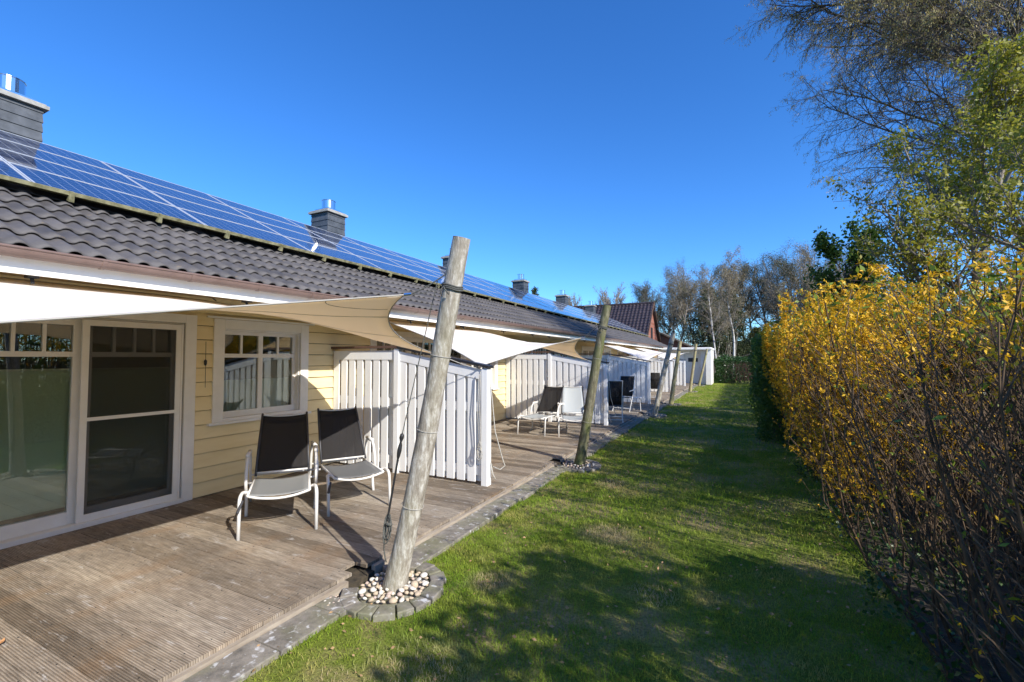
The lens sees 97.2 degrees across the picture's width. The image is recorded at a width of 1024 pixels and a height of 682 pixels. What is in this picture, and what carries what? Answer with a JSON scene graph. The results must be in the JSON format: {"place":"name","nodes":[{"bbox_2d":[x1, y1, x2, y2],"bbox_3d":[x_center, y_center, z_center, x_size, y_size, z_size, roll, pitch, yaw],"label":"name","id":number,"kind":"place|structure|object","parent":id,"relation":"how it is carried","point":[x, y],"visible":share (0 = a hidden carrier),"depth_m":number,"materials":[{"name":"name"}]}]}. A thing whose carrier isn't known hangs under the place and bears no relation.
{"place":"outdoors","nodes":[
{"label":"outdoors","id":0,"kind":"place"},
{"bbox_2d":[0,0,1023,345],"label":"sky","id":1,"kind":"structure","parent":0,"point":[576,146],"materials":[{"name":"blue"}]},
{"bbox_2d":[572,302,660,350],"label":"brick house","id":2,"kind":"structure","parent":0,"point":[640,316],"depth_m":37.58,"materials":[{"name":"tile"}]},
{"bbox_2d":[240,381,1010,681],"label":"lawn","id":3,"kind":"structure","parent":0,"point":[606,622],"depth_m":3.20,"materials":[{"name":"green plant"}]},
{"bbox_2d":[340,561,445,621],"bbox_3d":[-0.849,1.861,3.352,0.684,0.098,0.816,-1,-2,27],"label":"stone ring","id":4,"kind":"object","parent":3,"relation":"on","point":[432,592],"visible":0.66,"depth_m":3.18,"materials":[{"name":"grey stone"}]},
{"bbox_2d":[358,588,365,593],"bbox_3d":[-1.083,1.812,3.268,0.057,0.033,0.051,-9,12,-23],"label":"pebble","id":5,"kind":"object","parent":4,"relation":"on","point":[362,591],"visible":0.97,"depth_m":3.26,"materials":[{"name":"white stone"}]},
{"bbox_2d":[370,587,376,591],"bbox_3d":[-1.015,1.819,3.304,0.049,0.032,0.055,6,-3,-22],"label":"pebble","id":6,"kind":"object","parent":4,"relation":"on","point":[373,589],"visible":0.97,"depth_m":3.29,"materials":[{"name":"white stone"}]},
{"bbox_2d":[389,597,397,603],"bbox_3d":[-0.827,1.806,3.142,0.061,0.037,0.052,2,-4,-19],"label":"pebble","id":7,"kind":"object","parent":4,"relation":"on","point":[392,600],"visible":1,"depth_m":3.13,"materials":[{"name":"beige stone"}]},
{"bbox_2d":[411,580,417,587],"bbox_3d":[-0.727,1.815,3.374,0.066,0.040,0.057,18,23,33],"label":"pebble","id":8,"kind":"object","parent":4,"relation":"on","point":[414,583],"visible":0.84,"depth_m":3.36,"materials":[{"name":"beige stone"}]},
{"bbox_2d":[420,572,427,577],"bbox_3d":[-0.688,1.823,3.516,0.060,0.035,0.054,-9,10,-36],"label":"pebble","id":9,"kind":"object","parent":4,"relation":"on","point":[423,574],"visible":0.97,"depth_m":3.50,"materials":[{"name":"white stone"}]},
{"bbox_2d":[382,236,469,594],"bbox_3d":[-0.628,0.555,3.282,0.738,2.588,0.198,-1,-2,27],"label":"sail pole","id":10,"kind":"object","parent":4,"relation":"on","point":[396,577],"visible":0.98,"depth_m":3.23,"materials":[{"name":"wood"}]},
{"bbox_2d":[0,273,480,369],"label":"sun sail","id":11,"kind":"object","parent":10,"relation":"attached to","point":[23,300],"visible":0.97,"depth_m":3.22,"materials":[{"name":"white fabric"}]},
{"bbox_2d":[386,281,437,520],"bbox_3d":[-0.724,0.452,3.285,0.450,1.752,0.036,-1,-2,27],"label":"tackle rope","id":12,"kind":"object","parent":10,"relation":"attached to","point":[401,438],"visible":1,"depth_m":3.31,"materials":[{"name":"black fabric"}]},
{"bbox_2d":[382,513,392,561],"bbox_3d":[-0.919,1.450,3.313,0.085,0.359,0.058,-1,-2,27],"label":"rope coil","id":13,"kind":"object","parent":12,"relation":"attached to","point":[389,524],"visible":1,"depth_m":3.32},
{"bbox_2d":[223,434,899,679],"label":"leaf litter","id":14,"kind":"object","parent":3,"relation":"on","point":[618,633],"visible":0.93,"depth_m":3.36,"materials":[{"name":"brown plant"}]},
{"bbox_2d":[556,459,600,472],"bbox_3d":[1.075,2.009,7.181,0.676,0.097,0.822,-1,-2,27],"label":"stone ring","id":15,"kind":"object","parent":3,"relation":"on","point":[596,466],"visible":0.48,"depth_m":7.03,"materials":[{"name":"grey stone"}]},
{"bbox_2d":[574,304,610,466],"bbox_3d":[1.265,0.711,7.129,0.626,2.561,0.180,-1,-3,31],"label":"sail pole","id":16,"kind":"object","parent":15,"relation":"on","point":[581,454],"visible":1,"depth_m":7.07,"materials":[{"name":"wood"}]},
{"bbox_2d":[389,320,599,366],"bbox_3d":[0.492,0.088,8.768,3.161,0.806,5.994,-1,-2,27],"label":"sun sail","id":17,"kind":"object","parent":16,"relation":"attached to","point":[478,346],"visible":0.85,"depth_m":7.18,"materials":[{"name":"white fabric"}]},
{"bbox_2d":[644,413,666,417],"bbox_3d":[4.302,2.253,13.547,0.674,0.098,0.830,-1,-2,27],"label":"stone ring","id":18,"kind":"object","parent":3,"relation":"on","point":[663,415],"visible":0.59,"depth_m":13.32,"materials":[{"name":"grey stone"}]},
{"bbox_2d":[652,332,675,415],"bbox_3d":[4.527,0.990,13.477,0.717,2.495,0.189,-1,-2,27],"label":"sail pole","id":19,"kind":"object","parent":18,"relation":"on","point":[655,411],"visible":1,"depth_m":13.43,"materials":[{"name":"wood"}]},
{"bbox_2d":[664,403,680,405],"bbox_3d":[5.955,2.378,16.811,0.685,0.098,0.814,-1,-2,27],"label":"stone ring","id":20,"kind":"object","parent":3,"relation":"on","point":[676,404],"visible":0.45,"depth_m":16.58,"materials":[{"name":"grey stone"}]},
{"bbox_2d":[669,341,681,403],"bbox_3d":[6.071,1.181,16.791,0.506,2.350,0.195,-1,-2,27],"label":"sail pole","id":21,"kind":"object","parent":20,"relation":"on","point":[673,385],"visible":1,"depth_m":16.75,"materials":[{"name":"wood"}]},
{"bbox_2d":[594,342,676,359],"bbox_3d":[5.762,0.494,19.342,3.026,0.806,5.956,-1,-2,27],"label":"sun sail","id":22,"kind":"object","parent":21,"relation":"attached to","point":[643,355],"visible":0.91,"depth_m":17.53,"materials":[{"name":"white fabric"}]},
{"bbox_2d":[657,347,713,384],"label":"white shed","id":23,"kind":"structure","parent":3,"relation":"on","point":[708,376],"depth_m":29.96,"materials":[{"name":"paint"}]},
{"bbox_2d":[685,353,700,382],"bbox_3d":[12.071,1.812,30.114,1.030,1.990,0.092,-1,-2,27],"label":"door","id":24,"kind":"structure","parent":23,"relation":"in","point":[688,356],"depth_m":30.13,"materials":[{"name":"white paint"}]},
{"bbox_2d":[689,268,734,358],"bbox_3d":[15.910,-1.530,36.088,3.529,9.346,2.925,-1,-2,27],"label":"birch tree","id":25,"kind":"object","parent":3,"relation":"on","point":[709,307],"visible":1,"depth_m":36.11,"materials":[{"name":"brown plant"}]},
{"bbox_2d":[714,352,733,381],"bbox_3d":[15.302,1.912,32.696,1.535,2.174,1.594,-1,-2,27],"label":"round bush","id":26,"kind":"object","parent":3,"relation":"on","point":[723,354],"visible":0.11,"depth_m":32.43,"materials":[{"name":"green plant"}]},
{"bbox_2d":[703,244,750,366],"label":"birch tree","id":27,"kind":"object","parent":3,"relation":"on","point":[728,273],"visible":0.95,"depth_m":41.15,"materials":[{"name":"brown plant"}]},
{"bbox_2d":[714,355,754,383],"bbox_3d":[15.545,1.946,31.003,3.175,1.969,1.777,-1,-2,27],"label":"clipped hedge","id":28,"kind":"object","parent":3,"relation":"on","point":[719,366],"visible":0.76,"depth_m":30.78,"materials":[{"name":"green plant"}]},
{"bbox_2d":[770,215,896,448],"bbox_3d":[6.238,-0.193,8.744,2.256,4.562,1.965,2,-3,-40],"label":"budding tree","id":29,"kind":"object","parent":3,"relation":"on","point":[826,248],"visible":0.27,"depth_m":8.81,"materials":[{"name":"green plant"}]},
{"bbox_2d":[724,0,1023,252],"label":"birch tree","id":30,"kind":"object","parent":3,"relation":"on","point":[913,28],"visible":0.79,"depth_m":9.90,"materials":[{"name":"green plant"}]},
{"bbox_3d":[9.206,2.627,23.265,0.684,0.096,0.821,-1,-2,27],"label":"stone ring","id":31,"kind":"object","parent":3,"relation":"on","visible":0},
{"bbox_2d":[688,344,696,391],"bbox_3d":[9.314,1.371,23.262,0.472,2.466,0.173,-1,-3,34],"label":"sail pole","id":32,"kind":"object","parent":31,"relation":"on","point":[692,370],"visible":1,"depth_m":23.21,"materials":[{"name":"wood"}]},
{"bbox_2d":[629,346,690,360],"bbox_3d":[8.411,0.697,24.610,2.999,0.806,5.956,-1,-2,27],"label":"sun sail","id":33,"kind":"object","parent":32,"relation":"attached to","point":[672,355],"visible":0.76,"depth_m":23.18,"materials":[{"name":"white fabric"}]},
{"bbox_3d":[11.742,2.818,28.267,0.693,0.098,0.814,-1,-2,27],"label":"stone ring","id":34,"kind":"object","parent":3,"relation":"on","visible":0},
{"bbox_2d":[698,349,707,385],"bbox_3d":[11.919,1.643,28.215,0.648,2.321,0.177,-1,-2,27],"label":"sail pole","id":35,"kind":"object","parent":34,"relation":"on","point":[702,371],"visible":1,"depth_m":28.16,"materials":[{"name":"wood"}]},
{"bbox_2d":[658,331,693,351],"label":"brown garage","id":36,"kind":"structure","parent":0,"point":[664,337],"depth_m":39.96,"materials":[{"name":"brown wood"}]},
{"bbox_2d":[735,354,751,380],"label":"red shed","id":37,"kind":"structure","parent":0,"point":[744,370],"depth_m":34.60,"materials":[{"name":"brown wood"}]},
{"bbox_2d":[785,421,1023,681],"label":"hedge soil","id":38,"kind":"structure","parent":0,"point":[986,667],"depth_m":3.20,"materials":[{"name":"brown soil"}]},
{"bbox_2d":[747,330,847,443],"bbox_3d":[7.073,0.946,11.277,2.168,2.482,5.641,-1,-2,27],"label":"evergreen hedge","id":39,"kind":"object","parent":38,"relation":"on","point":[766,410],"visible":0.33,"depth_m":9.37,"materials":[{"name":"green plant"}]},
{"bbox_2d":[759,243,1023,681],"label":"forsythia hedge","id":40,"kind":"object","parent":38,"relation":"on","point":[823,342],"visible":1,"depth_m":2.90,"materials":[{"name":"plant"}]},
{"bbox_2d":[782,430,1023,681],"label":"ground ivy","id":41,"kind":"object","parent":38,"relation":"on","point":[933,637],"visible":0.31,"depth_m":3.02,"materials":[{"name":"green plant"}]},
{"bbox_2d":[823,27,1023,465],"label":"budding tree","id":42,"kind":"object","parent":38,"relation":"on","point":[908,255],"visible":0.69,"depth_m":6.75,"materials":[{"name":"green plant"}]},
{"bbox_2d":[883,283,1023,513],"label":"shrub belt","id":43,"kind":"object","parent":38,"relation":"on","point":[967,376],"visible":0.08,"depth_m":6.06,"materials":[{"name":"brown plant"}]},
{"bbox_2d":[909,106,1023,302],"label":"budding tree","id":44,"kind":"object","parent":38,"relation":"on","point":[1010,229],"visible":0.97,"depth_m":4.97,"materials":[{"name":"green plant"}]},
{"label":"grass bank","id":45,"kind":"structure","parent":0,"visible":0},
{"bbox_2d":[531,286,539,295],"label":"evergreen tree","id":46,"kind":"object","parent":45,"relation":"on","point":[534,290],"visible":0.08,"depth_m":65.73,"materials":[{"name":"green plant"}]},
{"bbox_2d":[568,295,581,305],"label":"bare tree","id":47,"kind":"object","parent":45,"relation":"on","point":[570,301],"visible":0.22,"depth_m":85.30,"materials":[{"name":"grey plant"}]},
{"bbox_2d":[593,282,626,304],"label":"bare tree","id":48,"kind":"object","parent":45,"relation":"on","point":[606,300],"visible":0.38,"depth_m":76.53,"materials":[{"name":"brown plant"}]},
{"bbox_2d":[629,285,658,303],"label":"bare tree","id":49,"kind":"object","parent":45,"relation":"on","point":[640,296],"visible":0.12,"depth_m":70.85,"materials":[{"name":"brown plant"}]},
{"bbox_2d":[630,279,667,320],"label":"bare tree","id":50,"kind":"object","parent":45,"relation":"on","point":[637,290],"visible":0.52,"depth_m":62.86,"materials":[{"name":"grey plant"}]},
{"bbox_2d":[638,297,663,331],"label":"bare tree","id":51,"kind":"object","parent":45,"relation":"on","point":[656,312],"visible":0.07,"depth_m":55.00,"materials":[{"name":"grey plant"}]},
{"bbox_2d":[654,280,692,334],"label":"bare tree","id":52,"kind":"object","parent":45,"relation":"on","point":[672,316],"visible":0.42,"depth_m":57.50,"materials":[{"name":"grey plant"}]},
{"bbox_2d":[657,256,695,338],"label":"bare tree","id":53,"kind":"object","parent":45,"relation":"on","point":[668,273],"visible":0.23,"depth_m":66.52,"materials":[{"name":"grey plant"}]},
{"bbox_2d":[656,266,697,333],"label":"bare tree","id":54,"kind":"object","parent":45,"relation":"on","point":[676,280],"visible":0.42,"depth_m":58.01,"materials":[{"name":"grey plant"}]},
{"bbox_2d":[662,265,710,341],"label":"bare tree","id":55,"kind":"object","parent":45,"relation":"on","point":[678,314],"visible":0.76,"depth_m":53.92,"materials":[{"name":"grey plant"}]},
{"bbox_2d":[686,261,723,341],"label":"bare tree","id":56,"kind":"object","parent":45,"relation":"on","point":[713,273],"visible":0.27,"depth_m":61.08,"materials":[{"name":"grey plant"}]},
{"bbox_2d":[692,258,742,310],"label":"birch tree","id":57,"kind":"object","parent":45,"relation":"on","point":[724,278],"visible":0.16,"depth_m":53.44,"materials":[{"name":"brown plant"}]},
{"bbox_2d":[706,298,729,355],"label":"birch tree","id":58,"kind":"object","parent":45,"relation":"on","point":[721,323],"visible":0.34,"depth_m":46.48,"materials":[{"name":"brown plant"}]},
{"bbox_2d":[712,290,754,355],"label":"tree","id":59,"kind":"object","parent":45,"relation":"on","point":[742,351],"visible":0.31,"depth_m":47.82,"materials":[{"name":"green plant"}]},
{"bbox_2d":[715,268,761,334],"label":"bare tree","id":60,"kind":"object","parent":45,"relation":"on","point":[740,281],"visible":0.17,"depth_m":52.94,"materials":[{"name":"grey plant"}]},
{"bbox_2d":[716,259,762,338],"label":"bare tree","id":61,"kind":"object","parent":45,"relation":"on","point":[749,290],"visible":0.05,"depth_m":62.38,"materials":[{"name":"grey plant"}]},
{"bbox_2d":[714,262,766,330],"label":"bare tree","id":62,"kind":"object","parent":45,"relation":"on","point":[742,287],"visible":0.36,"depth_m":57.75,"materials":[{"name":"grey plant"}]},
{"bbox_2d":[739,326,761,354],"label":"evergreen tree","id":63,"kind":"object","parent":45,"relation":"on","point":[755,329],"visible":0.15,"depth_m":48.29,"materials":[{"name":"green plant"}]},
{"bbox_2d":[738,258,775,326],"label":"bare tree","id":64,"kind":"object","parent":45,"relation":"on","point":[755,272],"visible":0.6,"depth_m":56.00,"materials":[{"name":"grey plant"}]},
{"bbox_2d":[743,249,801,327],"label":"bare tree","id":65,"kind":"object","parent":45,"relation":"on","point":[767,277],"visible":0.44,"depth_m":54.88,"materials":[{"name":"grey plant"}]},
{"bbox_2d":[752,281,794,320],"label":"forked tree","id":66,"kind":"object","parent":45,"relation":"on","point":[770,308],"visible":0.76,"depth_m":48.38,"materials":[{"name":"brown plant"}]},
{"bbox_2d":[759,259,810,328],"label":"bare tree","id":67,"kind":"object","parent":45,"relation":"on","point":[770,297],"visible":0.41,"depth_m":50.04,"materials":[{"name":"grey plant"}]},
{"bbox_2d":[760,239,818,303],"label":"bare tree","id":68,"kind":"object","parent":45,"relation":"on","point":[769,257],"visible":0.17,"depth_m":60.57,"materials":[{"name":"grey plant"}]},
{"bbox_2d":[762,247,826,326],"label":"bare tree","id":69,"kind":"object","parent":45,"relation":"on","point":[801,270],"visible":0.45,"depth_m":47.75,"materials":[{"name":"grey plant"}]},
{"bbox_2d":[772,253,830,311],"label":"bare tree","id":70,"kind":"object","parent":45,"relation":"on","point":[788,268],"visible":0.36,"depth_m":49.70,"materials":[{"name":"grey plant"}]},
{"bbox_2d":[773,233,836,311],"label":"bare tree","id":71,"kind":"object","parent":45,"relation":"on","point":[803,250],"visible":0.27,"depth_m":52.85,"materials":[{"name":"grey plant"}]},
{"bbox_2d":[823,256,843,294],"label":"bare tree","id":72,"kind":"object","parent":45,"relation":"on","point":[836,270],"visible":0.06,"depth_m":54.24,"materials":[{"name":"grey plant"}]},
{"bbox_2d":[827,239,856,287],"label":"bare tree","id":73,"kind":"object","parent":45,"relation":"on","point":[839,269],"visible":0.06,"depth_m":50.80,"materials":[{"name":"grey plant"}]},
{"bbox_2d":[840,242,887,311],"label":"bare tree","id":74,"kind":"object","parent":45,"relation":"on","point":[849,274],"visible":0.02,"depth_m":44.77,"materials":[{"name":"grey plant"}]},
{"label":"ground","id":75,"kind":"structure","parent":0,"visible":0},
{"bbox_2d":[0,73,667,549],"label":"terraced house","id":76,"kind":"structure","parent":75,"relation":"on","point":[104,419],"depth_m":5.33,"materials":[{"name":"yellow paint"}]},
{"bbox_2d":[0,313,196,549],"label":"sliding door","id":77,"kind":"structure","parent":76,"relation":"in","point":[71,439],"depth_m":4.58,"materials":[{"name":"white paint"}]},
{"bbox_2d":[204,354,206,384],"bbox_3d":[-3.685,0.284,5.428,0.033,0.550,0.033,-1,-2,14],"label":"wind chime","id":78,"kind":"object","parent":76,"relation":"hanging from","point":[205,362],"visible":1,"depth_m":5.42},
{"bbox_2d":[206,315,314,425],"bbox_3d":[-3.432,0.387,6.171,0.250,1.340,1.540,-1,-2,27],"label":"window","id":79,"kind":"structure","parent":76,"relation":"in","point":[239,400],"depth_m":6.15,"materials":[{"name":"white paint"}]},
{"bbox_2d":[369,331,465,451],"bbox_3d":[-1.834,0.926,9.250,0.202,2.160,3.070,-1,-2,27],"label":"sliding door","id":80,"kind":"structure","parent":76,"relation":"in","point":[416,339],"depth_m":8.87,"materials":[{"name":"white paint"}]},
{"bbox_2d":[470,360,499,389],"bbox_3d":[-0.747,0.589,11.421,0.195,1.340,1.540,-1,-2,27],"label":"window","id":81,"kind":"structure","parent":76,"relation":"in","point":[494,371],"depth_m":11.88,"materials":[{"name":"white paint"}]},
{"bbox_2d":[522,341,556,385],"bbox_3d":[0.826,1.128,14.512,0.202,2.160,3.070,-1,-2,27],"label":"sliding door","id":82,"kind":"structure","parent":76,"relation":"in","point":[540,349],"depth_m":14.95,"materials":[{"name":"white paint"}]},
{"bbox_2d":[581,346,602,354],"bbox_3d":[3.486,1.330,19.775,0.202,2.160,3.070,-1,-2,27],"label":"sliding door","id":83,"kind":"structure","parent":76,"relation":"in","point":[588,350],"depth_m":19.29,"materials":[{"name":"white paint"}]},
{"bbox_2d":[603,347,610,363],"bbox_3d":[4.573,0.993,21.946,0.195,1.340,1.540,-1,-2,27],"label":"window","id":84,"kind":"structure","parent":76,"relation":"in","point":[606,350],"depth_m":22.10,"materials":[{"name":"white paint"}]},
{"bbox_2d":[617,350,629,355],"bbox_3d":[6.146,1.532,25.037,0.202,2.160,3.070,-1,-2,27],"label":"sliding door","id":85,"kind":"structure","parent":76,"relation":"in","point":[620,353],"depth_m":24.92,"materials":[{"name":"white paint"}]},
{"bbox_2d":[181,383,697,681],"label":"stone kerb","id":86,"kind":"structure","parent":75,"relation":"on","point":[248,657],"depth_m":3.01,"materials":[{"name":"grey stone"}]},
{"bbox_2d":[243,413,643,636],"bbox_3d":[2.600,2.295,14.485,3.170,0.055,41.660,-1,-2,27],"label":"deck underside","id":87,"kind":"object","parent":75,"relation":"on","point":[360,576],"depth_m":3.59,"materials":[{"name":"wood"}]},
{"bbox_2d":[0,383,694,681],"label":"timber deck","id":88,"kind":"structure","parent":87,"relation":"on","point":[119,596],"depth_m":3.62,"materials":[{"name":"brown wood"}]},
{"bbox_2d":[235,411,317,540],"bbox_3d":[-2.445,1.335,4.804,0.710,1.014,1.308,1,-2,-25],"label":"garden chair","id":89,"kind":"object","parent":88,"relation":"on","point":[283,444],"visible":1,"depth_m":5.06,"materials":[{"name":"black fabric"}]},
{"bbox_2d":[310,406,390,516],"bbox_3d":[-1.974,1.359,5.427,0.710,1.014,1.308,1,-3,-33],"label":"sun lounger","id":90,"kind":"object","parent":88,"relation":"on","point":[340,435],"visible":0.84,"depth_m":5.68,"materials":[{"name":"black fabric"}]},
{"bbox_2d":[331,346,493,486],"bbox_3d":[-1.550,0.984,6.525,2.860,1.835,0.150,-1,-2,27],"label":"partition fence","id":91,"kind":"object","parent":88,"relation":"on","point":[457,441],"visible":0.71,"depth_m":6.44,"materials":[{"name":"white paint"}]},
{"bbox_2d":[476,371,504,479],"bbox_3d":[-0.275,1.098,5.881,0.388,1.404,0.071,1,-2,-15],"label":"hanging rope","id":92,"kind":"object","parent":91,"relation":"hanging from","point":[477,451],"visible":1,"depth_m":5.87,"materials":[{"name":"white fabric"}]},
{"bbox_2d":[516,385,567,436],"bbox_3d":[0.705,1.544,10.243,0.710,1.014,1.308,-1,-3,29],"label":"sun lounger","id":93,"kind":"object","parent":88,"relation":"on","point":[551,396],"visible":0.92,"depth_m":10.54,"materials":[{"name":"black fabric"}]},
{"bbox_2d":[506,351,608,425],"bbox_3d":[1.111,1.186,11.787,2.860,1.835,0.150,-1,-2,27],"label":"partition fence","id":94,"kind":"object","parent":88,"relation":"on","point":[527,381],"visible":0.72,"depth_m":11.91,"materials":[{"name":"white paint"}]},
{"bbox_2d":[601,366,615,420],"bbox_3d":[2.387,1.300,11.146,0.383,1.404,0.069,1,-2,-13],"label":"hanging rope","id":95,"kind":"object","parent":94,"relation":"hanging from","point":[610,397],"visible":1,"depth_m":11.14,"materials":[{"name":"white fabric"}]},
{"bbox_2d":[557,385,590,437],"bbox_3d":[1.367,1.537,10.063,0.710,1.014,1.308,0,-2,6],"label":"sun lounger","id":96,"kind":"object","parent":88,"relation":"on","point":[572,398],"visible":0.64,"depth_m":10.44,"materials":[{"name":"white"}]},
{"bbox_2d":[576,353,650,403],"bbox_3d":[3.771,1.388,17.050,2.860,1.835,0.150,-1,-2,27],"label":"partition fence","id":97,"kind":"object","parent":88,"relation":"on","point":[618,367],"visible":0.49,"depth_m":16.68,"materials":[{"name":"white paint"}]},
{"bbox_2d":[608,380,623,422],"bbox_3d":[2.617,1.562,11.785,0.600,1.099,0.700,0,-2,9],"label":"garden chair","id":98,"kind":"object","parent":88,"relation":"on","point":[615,389],"visible":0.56,"depth_m":11.57,"materials":[{"name":"black"}]},
{"bbox_2d":[612,376,634,411],"bbox_3d":[3.559,1.659,14.303,0.600,1.099,0.700,-1,-3,33],"label":"garden chair","id":99,"kind":"object","parent":88,"relation":"on","point":[628,385],"visible":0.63,"depth_m":14.45,"materials":[{"name":"black fabric"}]},
{"bbox_2d":[614,356,672,391],"bbox_3d":[6.431,1.590,22.312,2.860,1.835,0.150,-1,-2,27],"label":"partition fence","id":100,"kind":"object","parent":88,"relation":"on","point":[656,365],"visible":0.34,"depth_m":21.89,"materials":[{"name":"white paint"}]},
{"bbox_2d":[647,372,659,397],"bbox_3d":[5.753,1.813,18.307,0.600,1.099,0.701,-1,-2,17],"label":"garden chair","id":101,"kind":"object","parent":88,"relation":"on","point":[654,378],"visible":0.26,"depth_m":18.09,"materials":[{"name":"black fabric"}]},
{"bbox_2d":[653,356,685,385],"bbox_3d":[9.091,1.792,27.575,2.860,1.835,0.150,-1,-2,27],"label":"partition fence","id":102,"kind":"object","parent":88,"relation":"on","point":[681,379],"visible":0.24,"depth_m":27.05,"materials":[{"name":"white paint"}]},
{"bbox_2d":[164,383,696,681],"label":"deck edging","id":103,"kind":"object","parent":87,"relation":"on","point":[337,589],"visible":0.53,"depth_m":3.16,"materials":[{"name":"grey stone"}]},
{"bbox_2d":[679,286,747,367],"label":"bare tree","id":104,"kind":"object","parent":75,"relation":"on","point":[698,333],"visible":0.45,"depth_m":47.30,"materials":[{"name":"plant"}]},
{"bbox_2d":[659,310,980,376],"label":"undergrowth","id":105,"kind":"object","parent":75,"relation":"on","point":[691,335],"depth_m":48.27,"materials":[{"name":"plant"}]}
]}

